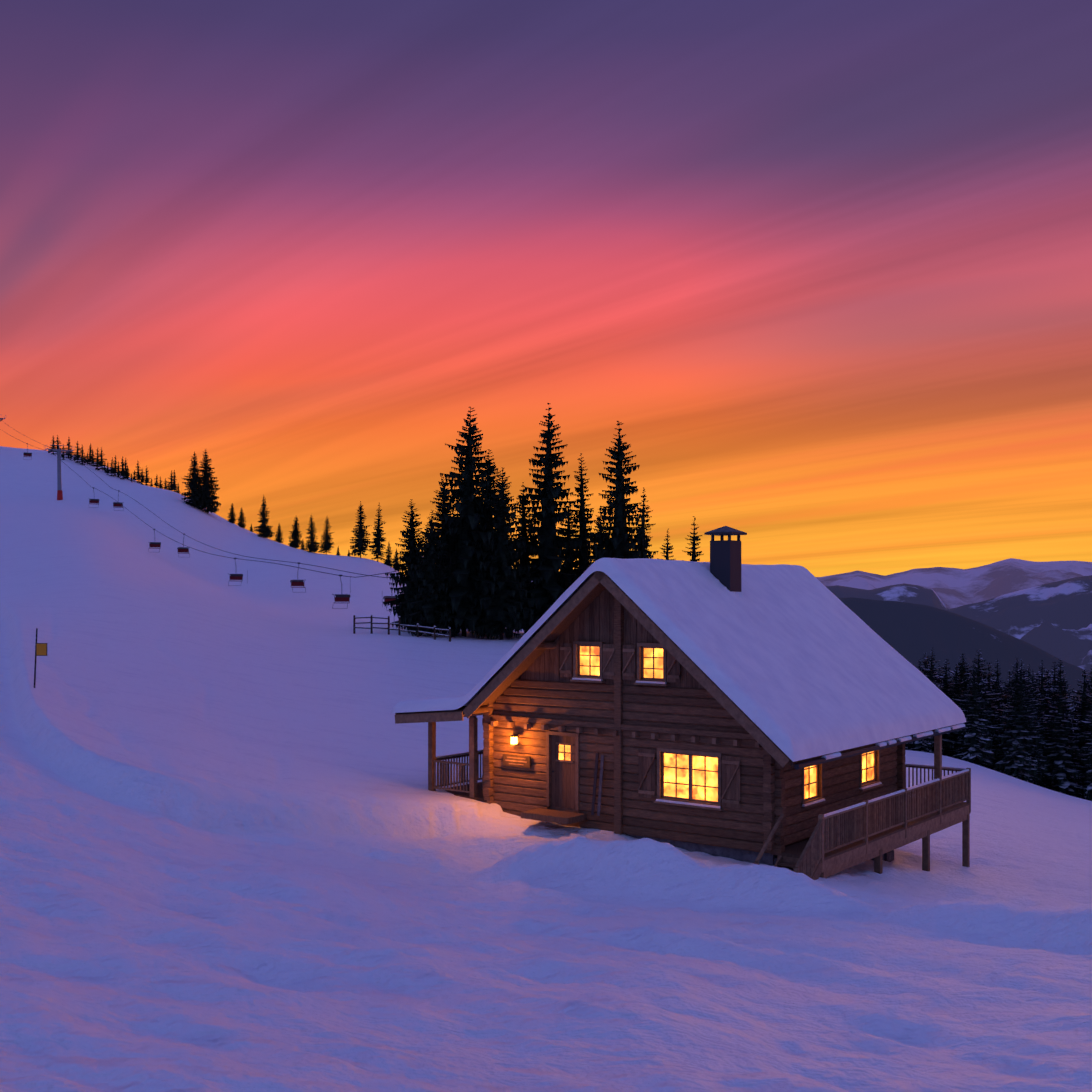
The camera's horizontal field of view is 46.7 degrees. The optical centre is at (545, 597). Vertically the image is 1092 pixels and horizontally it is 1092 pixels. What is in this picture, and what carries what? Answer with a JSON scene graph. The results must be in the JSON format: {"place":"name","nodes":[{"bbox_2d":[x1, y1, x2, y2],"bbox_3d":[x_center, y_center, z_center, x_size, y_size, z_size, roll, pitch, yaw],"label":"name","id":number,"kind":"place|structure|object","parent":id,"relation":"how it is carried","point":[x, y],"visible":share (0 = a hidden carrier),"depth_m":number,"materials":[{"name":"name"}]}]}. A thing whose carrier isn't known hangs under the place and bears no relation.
{"place":"outdoors","nodes":[
{"label":"outdoors","id":0,"kind":"place"},
{"bbox_2d":[45,445,74,499],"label":"lift tower","id":1,"kind":"structure","parent":0,"point":[59,490],"depth_m":328.69,"materials":[{"name":"grey metal"}]},
{"bbox_2d":[2,423,401,577],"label":"lift cables","id":2,"kind":"object","parent":1,"relation":"attached to","point":[219,549],"visible":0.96,"depth_m":213.50,"materials":[{"name":"black metal"}]},
{"bbox_2d":[23,443,31,459],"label":"lift chair","id":3,"kind":"object","parent":2,"relation":"attached to","point":[25,454],"visible":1,"depth_m":353.97,"materials":[{"name":"red metal"}]},
{"bbox_2d":[88,487,98,507],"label":"lift chair","id":4,"kind":"object","parent":2,"relation":"attached to","point":[93,500],"visible":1,"depth_m":287.55,"materials":[{"name":"red metal"}]},
{"bbox_2d":[113,490,123,510],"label":"lift chair","id":5,"kind":"object","parent":2,"relation":"attached to","point":[117,505],"visible":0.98,"depth_m":286.60,"materials":[{"name":"red metal"}]},
{"bbox_2d":[148,529,160,551],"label":"lift chair","id":6,"kind":"object","parent":2,"relation":"attached to","point":[154,544],"visible":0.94,"depth_m":245.46,"materials":[{"name":"red metal"}]},
{"bbox_2d":[177,534,189,555],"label":"lift chair","id":7,"kind":"object","parent":2,"relation":"attached to","point":[182,549],"visible":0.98,"depth_m":244.60,"materials":[{"name":"red metal"}]},
{"bbox_2d":[228,558,242,585],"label":"lift chair","id":8,"kind":"object","parent":2,"relation":"attached to","point":[236,576],"visible":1,"depth_m":205.29,"materials":[{"name":"red metal"}]},
{"bbox_2d":[290,562,305,590],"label":"lift chair","id":9,"kind":"object","parent":2,"relation":"attached to","point":[297,582],"visible":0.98,"depth_m":194.48,"materials":[{"name":"red metal"}]},
{"bbox_2d":[332,575,349,608],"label":"lift chair","id":10,"kind":"object","parent":2,"relation":"attached to","point":[341,597],"visible":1,"depth_m":169.30,"materials":[{"name":"red metal"}]},
{"bbox_2d":[383,579,395,610],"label":"lift chair","id":11,"kind":"object","parent":2,"relation":"attached to","point":[388,598],"visible":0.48,"depth_m":166.24,"materials":[{"name":"red metal"}]},
{"bbox_2d":[0,446,1091,1091],"bbox_3d":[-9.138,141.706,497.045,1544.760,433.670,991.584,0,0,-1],"label":"snow ground","id":12,"kind":"structure","parent":0,"point":[242,848],"depth_m":19.98,"materials":[{"name":"white snow"}]},
{"bbox_2d":[34,628,46,687],"bbox_3d":[-17.415,2.295,43.511,0.488,2.452,0.060,0,0,2],"label":"piste marker","id":13,"kind":"object","parent":12,"relation":"on","point":[40,649],"visible":0.9,"depth_m":43.49,"materials":[{"name":"yellow metal"}]},
{"bbox_2d":[49,436,56,454],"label":"spruce tree","id":14,"kind":"object","parent":12,"relation":"on","point":[52,447],"visible":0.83,"depth_m":424.42,"materials":[{"name":"green plant"}]},
{"bbox_2d":[55,435,62,453],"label":"spruce tree","id":15,"kind":"object","parent":12,"relation":"on","point":[57,440],"visible":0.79,"depth_m":428.15,"materials":[{"name":"green plant"}]},
{"bbox_2d":[61,444,66,459],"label":"spruce tree","id":16,"kind":"object","parent":12,"relation":"on","point":[62,455],"visible":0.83,"depth_m":411.98,"materials":[{"name":"green plant"}]},
{"bbox_2d":[64,437,73,458],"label":"spruce tree","id":17,"kind":"object","parent":12,"relation":"on","point":[68,448],"visible":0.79,"depth_m":420.29,"materials":[{"name":"green plant"}]},
{"bbox_2d":[73,441,80,462],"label":"spruce tree","id":18,"kind":"object","parent":12,"relation":"on","point":[77,453],"visible":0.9,"depth_m":411.10,"materials":[{"name":"green plant"}]},
{"bbox_2d":[77,445,86,464],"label":"spruce tree","id":19,"kind":"object","parent":12,"relation":"on","point":[82,459],"visible":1,"depth_m":408.00,"materials":[{"name":"green plant"}]},
{"bbox_2d":[88,443,93,464],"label":"spruce tree","id":20,"kind":"object","parent":12,"relation":"on","point":[89,454],"visible":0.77,"depth_m":418.51,"materials":[{"name":"green plant"}]},
{"bbox_2d":[88,449,96,465],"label":"spruce tree","id":21,"kind":"object","parent":12,"relation":"on","point":[92,458],"visible":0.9,"depth_m":417.23,"materials":[{"name":"green plant"}]},
{"bbox_2d":[93,448,101,469],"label":"spruce tree","id":22,"kind":"object","parent":12,"relation":"on","point":[97,463],"visible":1,"depth_m":403.63,"materials":[{"name":"green plant"}]},
{"bbox_2d":[99,447,105,469],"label":"spruce tree","id":23,"kind":"object","parent":12,"relation":"on","point":[101,462],"visible":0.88,"depth_m":414.48,"materials":[{"name":"green plant"}]},
{"bbox_2d":[108,457,115,476],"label":"spruce tree","id":24,"kind":"object","parent":12,"relation":"on","point":[111,471],"visible":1,"depth_m":396.07,"materials":[{"name":"green plant"}]},
{"bbox_2d":[113,455,119,475],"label":"spruce tree","id":25,"kind":"object","parent":12,"relation":"on","point":[115,466],"visible":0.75,"depth_m":399.88,"materials":[{"name":"green plant"}]},
{"bbox_2d":[115,463,120,477],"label":"spruce tree","id":26,"kind":"object","parent":12,"relation":"on","point":[118,474],"visible":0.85,"depth_m":398.85,"materials":[{"name":"green plant"}]},
{"bbox_2d":[118,456,128,479],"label":"spruce tree","id":27,"kind":"object","parent":12,"relation":"on","point":[122,471],"visible":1,"depth_m":393.21,"materials":[{"name":"green plant"}]},
{"bbox_2d":[133,461,141,482],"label":"spruce tree","id":28,"kind":"object","parent":12,"relation":"on","point":[138,475],"visible":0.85,"depth_m":402.02,"materials":[{"name":"green plant"}]},
{"bbox_2d":[139,470,144,484],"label":"spruce tree","id":29,"kind":"object","parent":12,"relation":"on","point":[142,480],"visible":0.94,"depth_m":391.98,"materials":[{"name":"green plant"}]},
{"bbox_2d":[143,468,150,485],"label":"spruce tree","id":30,"kind":"object","parent":12,"relation":"on","point":[146,479],"visible":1,"depth_m":386.48,"materials":[{"name":"green plant"}]},
{"bbox_2d":[154,474,158,487],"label":"spruce tree","id":31,"kind":"object","parent":12,"relation":"on","point":[156,484],"visible":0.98,"depth_m":383.13,"materials":[{"name":"green plant"}]},
{"bbox_2d":[166,470,173,490],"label":"spruce tree","id":32,"kind":"object","parent":12,"relation":"on","point":[170,484],"visible":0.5,"depth_m":387.78,"materials":[{"name":"green plant"}]},
{"bbox_2d":[168,470,177,491],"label":"spruce tree","id":33,"kind":"object","parent":12,"relation":"on","point":[173,485],"visible":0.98,"depth_m":376.56,"materials":[{"name":"green plant"}]},
{"bbox_2d":[181,452,210,508],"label":"spruce tree","id":34,"kind":"object","parent":12,"relation":"on","point":[194,482],"visible":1,"depth_m":328.04,"materials":[{"name":"green plant"}]},
{"bbox_2d":[193,450,220,513],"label":"spruce tree","id":35,"kind":"object","parent":12,"relation":"on","point":[207,507],"visible":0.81,"depth_m":332.28,"materials":[{"name":"green plant"}]},
{"bbox_2d":[227,503,236,523],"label":"spruce tree","id":36,"kind":"object","parent":12,"relation":"on","point":[232,517],"visible":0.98,"depth_m":348.45,"materials":[{"name":"green plant"}]},
{"bbox_2d":[236,507,246,527],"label":"spruce tree","id":37,"kind":"object","parent":12,"relation":"on","point":[240,523],"visible":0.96,"depth_m":350.51,"materials":[{"name":"green plant"}]},
{"bbox_2d":[254,494,274,537],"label":"spruce tree","id":38,"kind":"object","parent":12,"relation":"on","point":[264,529],"visible":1,"depth_m":333.44,"materials":[{"name":"green plant"}]},
{"bbox_2d":[273,526,282,542],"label":"spruce tree","id":39,"kind":"object","parent":12,"relation":"on","point":[278,536],"visible":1,"depth_m":343.61,"materials":[{"name":"green plant"}]},
{"bbox_2d":[288,517,302,547],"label":"spruce tree","id":40,"kind":"object","parent":12,"relation":"on","point":[295,541],"visible":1,"depth_m":328.72,"materials":[{"name":"green plant"}]},
{"bbox_2d":[300,540,304,549],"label":"spruce tree","id":41,"kind":"object","parent":12,"relation":"on","point":[302,547],"visible":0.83,"depth_m":333.83,"materials":[{"name":"green plant"}]},
{"bbox_2d":[304,517,319,552],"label":"spruce tree","id":42,"kind":"object","parent":12,"relation":"on","point":[312,546],"visible":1,"depth_m":320.73,"materials":[{"name":"green plant"}]},
{"bbox_2d":[318,517,333,554],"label":"spruce tree","id":43,"kind":"object","parent":12,"relation":"on","point":[326,544],"visible":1,"depth_m":323.86,"materials":[{"name":"green plant"}]},
{"bbox_2d":[349,501,372,557],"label":"spruce tree","id":44,"kind":"object","parent":12,"relation":"on","point":[359,534],"visible":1,"depth_m":316.92,"materials":[{"name":"green plant"}]},
{"bbox_2d":[368,503,386,561],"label":"spruce tree","id":45,"kind":"object","parent":12,"relation":"on","point":[377,551],"visible":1,"depth_m":321.06,"materials":[{"name":"green plant"}]},
{"bbox_2d":[383,542,392,565],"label":"spruce tree","id":46,"kind":"object","parent":12,"relation":"on","point":[388,560],"visible":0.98,"depth_m":319.17,"materials":[{"name":"green plant"}]},
{"bbox_2d":[392,548,400,568],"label":"spruce tree","id":47,"kind":"object","parent":12,"relation":"on","point":[396,561],"visible":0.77,"depth_m":317.10,"materials":[{"name":"green plant"}]},
{"bbox_2d":[353,614,450,641],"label":"wooden fence","id":48,"kind":"object","parent":12,"relation":"on","point":[399,625],"visible":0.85,"depth_m":99.67,"materials":[{"name":"brown wood"}]},
{"bbox_2d":[383,499,438,630],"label":"spruce tree","id":49,"kind":"object","parent":12,"relation":"on","point":[402,600],"visible":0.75,"depth_m":105.23,"materials":[{"name":"green plant"}]},
{"bbox_2d":[401,510,459,636],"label":"spruce tree","id":50,"kind":"object","parent":12,"relation":"on","point":[431,610],"visible":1,"depth_m":100.23,"materials":[{"name":"green plant"}]},
{"bbox_2d":[421,477,454,628],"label":"spruce tree","id":51,"kind":"object","parent":12,"relation":"on","point":[439,526],"visible":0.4,"depth_m":111.19,"materials":[{"name":"green plant"}]},
{"bbox_2d":[406,407,509,636],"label":"spruce tree","id":52,"kind":"object","parent":12,"relation":"on","point":[465,525],"visible":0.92,"depth_m":102.72,"materials":[{"name":"green plant"}]},
{"bbox_2d":[475,449,520,605],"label":"spruce tree","id":53,"kind":"object","parent":12,"relation":"on","point":[492,483],"visible":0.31,"depth_m":109.29,"materials":[{"name":"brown plant"}]},
{"bbox_2d":[463,467,542,639],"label":"spruce tree","id":54,"kind":"object","parent":12,"relation":"on","point":[502,610],"visible":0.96,"depth_m":101.99,"materials":[{"name":"green plant"}]},
{"bbox_2d":[508,482,538,632],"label":"spruce tree","id":55,"kind":"object","parent":12,"relation":"on","point":[525,532],"visible":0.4,"depth_m":115.46,"materials":[{"name":"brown plant"}]},
{"bbox_2d":[510,403,583,632],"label":"spruce tree","id":56,"kind":"object","parent":12,"relation":"on","point":[551,587],"visible":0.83,"depth_m":107.02,"materials":[{"name":"green plant"}]},
{"bbox_2d":[557,499,590,568],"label":"spruce tree","id":57,"kind":"object","parent":12,"relation":"on","point":[569,518],"visible":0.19,"depth_m":121.78,"materials":[{"name":"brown plant"}]},
{"bbox_2d":[566,453,603,576],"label":"spruce tree","id":58,"kind":"object","parent":12,"relation":"on","point":[584,552],"visible":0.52,"depth_m":113.68,"materials":[{"name":"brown plant"}]},
{"bbox_2d":[588,509,609,561],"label":"spruce tree","id":59,"kind":"object","parent":12,"relation":"on","point":[601,530],"visible":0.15,"depth_m":123.36,"materials":[{"name":"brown plant"}]},
{"bbox_2d":[585,421,650,563],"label":"spruce tree","id":60,"kind":"object","parent":12,"relation":"on","point":[621,543],"visible":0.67,"depth_m":105.55,"materials":[{"name":"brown plant"}]},
{"bbox_2d":[634,487,657,558],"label":"spruce tree","id":61,"kind":"object","parent":12,"relation":"on","point":[643,511],"visible":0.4,"depth_m":120.58,"materials":[{"name":"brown plant"}]},
{"bbox_2d":[657,529,673,559],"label":"spruce tree","id":62,"kind":"object","parent":12,"relation":"on","point":[667,553],"visible":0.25,"depth_m":111.64,"materials":[{"name":"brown plant"}]},
{"bbox_2d":[391,526,970,879],"bbox_3d":[4.281,3.877,39.037,13.750,12.000,12.674,0,0,37],"label":"log cabin","id":63,"kind":"object","parent":12,"relation":"on","point":[724,702],"visible":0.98,"depth_m":34.86,"materials":[{"name":"brown wood"}]},
{"bbox_2d":[682,516,703,561],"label":"spruce tree","id":64,"kind":"object","parent":12,"relation":"on","point":[693,548],"visible":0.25,"depth_m":119.57,"materials":[{"name":"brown plant"}]},
{"bbox_2d":[906,653,929,750],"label":"spruce tree","id":65,"kind":"object","parent":12,"relation":"on","point":[925,663],"visible":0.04,"depth_m":111.29,"materials":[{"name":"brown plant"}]},
{"bbox_2d":[909,737,933,752],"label":"spruce tree","id":66,"kind":"object","parent":12,"relation":"on","point":[921,745],"visible":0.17,"depth_m":104.19,"materials":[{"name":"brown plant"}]},
{"bbox_2d":[912,647,956,753],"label":"spruce tree","id":67,"kind":"object","parent":12,"relation":"on","point":[929,671],"visible":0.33,"depth_m":108.23,"materials":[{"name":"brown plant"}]},
{"bbox_2d":[933,659,964,756],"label":"spruce tree","id":68,"kind":"object","parent":12,"relation":"on","point":[945,687],"visible":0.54,"depth_m":110.43,"materials":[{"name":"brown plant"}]},
{"bbox_2d":[942,663,966,757],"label":"spruce tree","id":69,"kind":"object","parent":12,"relation":"on","point":[956,686],"visible":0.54,"depth_m":109.95,"materials":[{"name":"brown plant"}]},
{"bbox_2d":[946,654,971,758],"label":"spruce tree","id":70,"kind":"object","parent":12,"relation":"on","point":[962,671],"visible":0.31,"depth_m":114.20,"materials":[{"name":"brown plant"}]},
{"bbox_2d":[955,659,979,763],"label":"spruce tree","id":71,"kind":"object","parent":12,"relation":"on","point":[964,668],"visible":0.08,"depth_m":115.80,"materials":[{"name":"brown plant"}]},
{"bbox_2d":[946,650,1005,767],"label":"spruce tree","id":72,"kind":"object","parent":12,"relation":"on","point":[985,696],"visible":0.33,"depth_m":106.86,"materials":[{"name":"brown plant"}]},
{"bbox_2d":[952,662,1002,765],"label":"spruce tree","id":73,"kind":"object","parent":12,"relation":"on","point":[976,739],"visible":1,"depth_m":104.54,"materials":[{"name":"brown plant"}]},
{"bbox_2d":[979,671,1001,770],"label":"spruce tree","id":74,"kind":"object","parent":12,"relation":"on","point":[996,707],"visible":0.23,"depth_m":109.10,"materials":[{"name":"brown plant"}]},
{"bbox_2d":[981,662,1003,701],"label":"spruce tree","id":75,"kind":"object","parent":12,"relation":"on","point":[990,677],"visible":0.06,"depth_m":132.32,"materials":[{"name":"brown plant"}]},
{"bbox_2d":[990,659,1008,716],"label":"spruce tree","id":76,"kind":"object","parent":12,"relation":"on","point":[997,674],"visible":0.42,"depth_m":125.47,"materials":[{"name":"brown plant"}]},
{"bbox_2d":[993,676,1008,731],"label":"spruce tree","id":77,"kind":"object","parent":12,"relation":"on","point":[1000,702],"visible":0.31,"depth_m":115.26,"materials":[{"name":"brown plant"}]},
{"bbox_2d":[1001,670,1012,714],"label":"spruce tree","id":78,"kind":"object","parent":12,"relation":"on","point":[1009,685],"visible":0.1,"depth_m":128.53,"materials":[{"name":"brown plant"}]},
{"bbox_2d":[995,657,1022,771],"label":"spruce tree","id":79,"kind":"object","parent":12,"relation":"on","point":[1006,701],"visible":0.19,"depth_m":108.88,"materials":[{"name":"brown plant"}]},
{"bbox_2d":[993,659,1041,782],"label":"spruce tree","id":80,"kind":"object","parent":12,"relation":"on","point":[1020,712],"visible":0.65,"depth_m":104.84,"materials":[{"name":"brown plant"}]},
{"bbox_2d":[992,660,1044,780],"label":"spruce tree","id":81,"kind":"object","parent":12,"relation":"on","point":[1018,762],"visible":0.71,"depth_m":104.87,"materials":[{"name":"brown plant"}]},
{"bbox_2d":[1001,667,1048,784],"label":"spruce tree","id":82,"kind":"object","parent":12,"relation":"on","point":[1033,771],"visible":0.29,"depth_m":105.14,"materials":[{"name":"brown plant"}]},
{"bbox_2d":[1026,669,1053,783],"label":"spruce tree","id":83,"kind":"object","parent":12,"relation":"on","point":[1045,775],"visible":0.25,"depth_m":106.73,"materials":[{"name":"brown plant"}]},
{"bbox_2d":[1029,671,1054,788],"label":"spruce tree","id":84,"kind":"object","parent":12,"relation":"on","point":[1042,731],"visible":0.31,"depth_m":108.25,"materials":[{"name":"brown plant"}]},
{"bbox_2d":[1033,679,1054,789],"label":"spruce tree","id":85,"kind":"object","parent":12,"relation":"on","point":[1040,720],"visible":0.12,"depth_m":108.72,"materials":[{"name":"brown plant"}]},
{"bbox_2d":[1035,660,1068,745],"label":"spruce tree","id":86,"kind":"object","parent":12,"relation":"on","point":[1042,689],"visible":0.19,"depth_m":115.44,"materials":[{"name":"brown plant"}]},
{"bbox_2d":[1048,661,1067,704],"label":"spruce tree","id":87,"kind":"object","parent":12,"relation":"on","point":[1054,669],"visible":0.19,"depth_m":127.12,"materials":[{"name":"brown plant"}]},
{"bbox_2d":[1037,671,1085,793],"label":"spruce tree","id":88,"kind":"object","parent":12,"relation":"on","point":[1082,771],"visible":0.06,"depth_m":118.22,"materials":[{"name":"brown plant"}]},
{"bbox_2d":[1041,673,1085,797],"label":"spruce tree","id":89,"kind":"object","parent":12,"relation":"on","point":[1074,730],"visible":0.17,"depth_m":110.22,"materials":[{"name":"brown plant"}]},
{"bbox_2d":[1043,659,1084,796],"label":"spruce tree","id":90,"kind":"object","parent":12,"relation":"on","point":[1062,772],"visible":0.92,"depth_m":107.05,"materials":[{"name":"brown plant"}]},
{"bbox_2d":[1055,675,1084,797],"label":"spruce tree","id":91,"kind":"object","parent":12,"relation":"on","point":[1079,768],"visible":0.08,"depth_m":117.87,"materials":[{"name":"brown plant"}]},
{"bbox_2d":[1068,669,1091,798],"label":"spruce tree","id":92,"kind":"object","parent":12,"relation":"on","point":[1083,707],"visible":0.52,"depth_m":119.66,"materials":[{"name":"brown plant"}]},
{"bbox_2d":[1074,670,1091,744],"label":"spruce tree","id":93,"kind":"object","parent":12,"relation":"on","point":[1087,690],"depth_m":125.11,"materials":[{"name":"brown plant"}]},
{"bbox_2d":[1075,714,1091,800],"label":"spruce tree","id":94,"kind":"object","parent":12,"relation":"on","point":[1088,758],"visible":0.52,"depth_m":105.86,"materials":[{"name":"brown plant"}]},
{"bbox_2d":[1080,688,1091,800],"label":"spruce tree","id":95,"kind":"object","parent":12,"relation":"on","point":[1087,780],"visible":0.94,"depth_m":104.59,"materials":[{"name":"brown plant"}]},
{"bbox_2d":[0,0,1091,576],"label":"sky","id":96,"kind":"structure","parent":0,"point":[824,267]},
{"bbox_2d":[532,558,1091,608],"bbox_3d":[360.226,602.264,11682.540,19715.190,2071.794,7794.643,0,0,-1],"label":"mountain range","id":97,"kind":"structure","parent":0,"point":[954,587],"depth_m":13161.79,"materials":[{"name":"snow"}]},
{"bbox_2d":[826,575,1091,672],"bbox_3d":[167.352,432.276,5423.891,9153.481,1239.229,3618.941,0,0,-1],"label":"mountain range","id":98,"kind":"structure","parent":0,"point":[1054,619],"depth_m":5942.60,"materials":[{"name":"grey stone"}]},
{"bbox_2d":[839,597,1091,718],"bbox_3d":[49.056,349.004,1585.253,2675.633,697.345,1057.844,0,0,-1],"label":"forest ridge","id":99,"kind":"structure","parent":0,"point":[912,633],"depth_m":1832.17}
]}

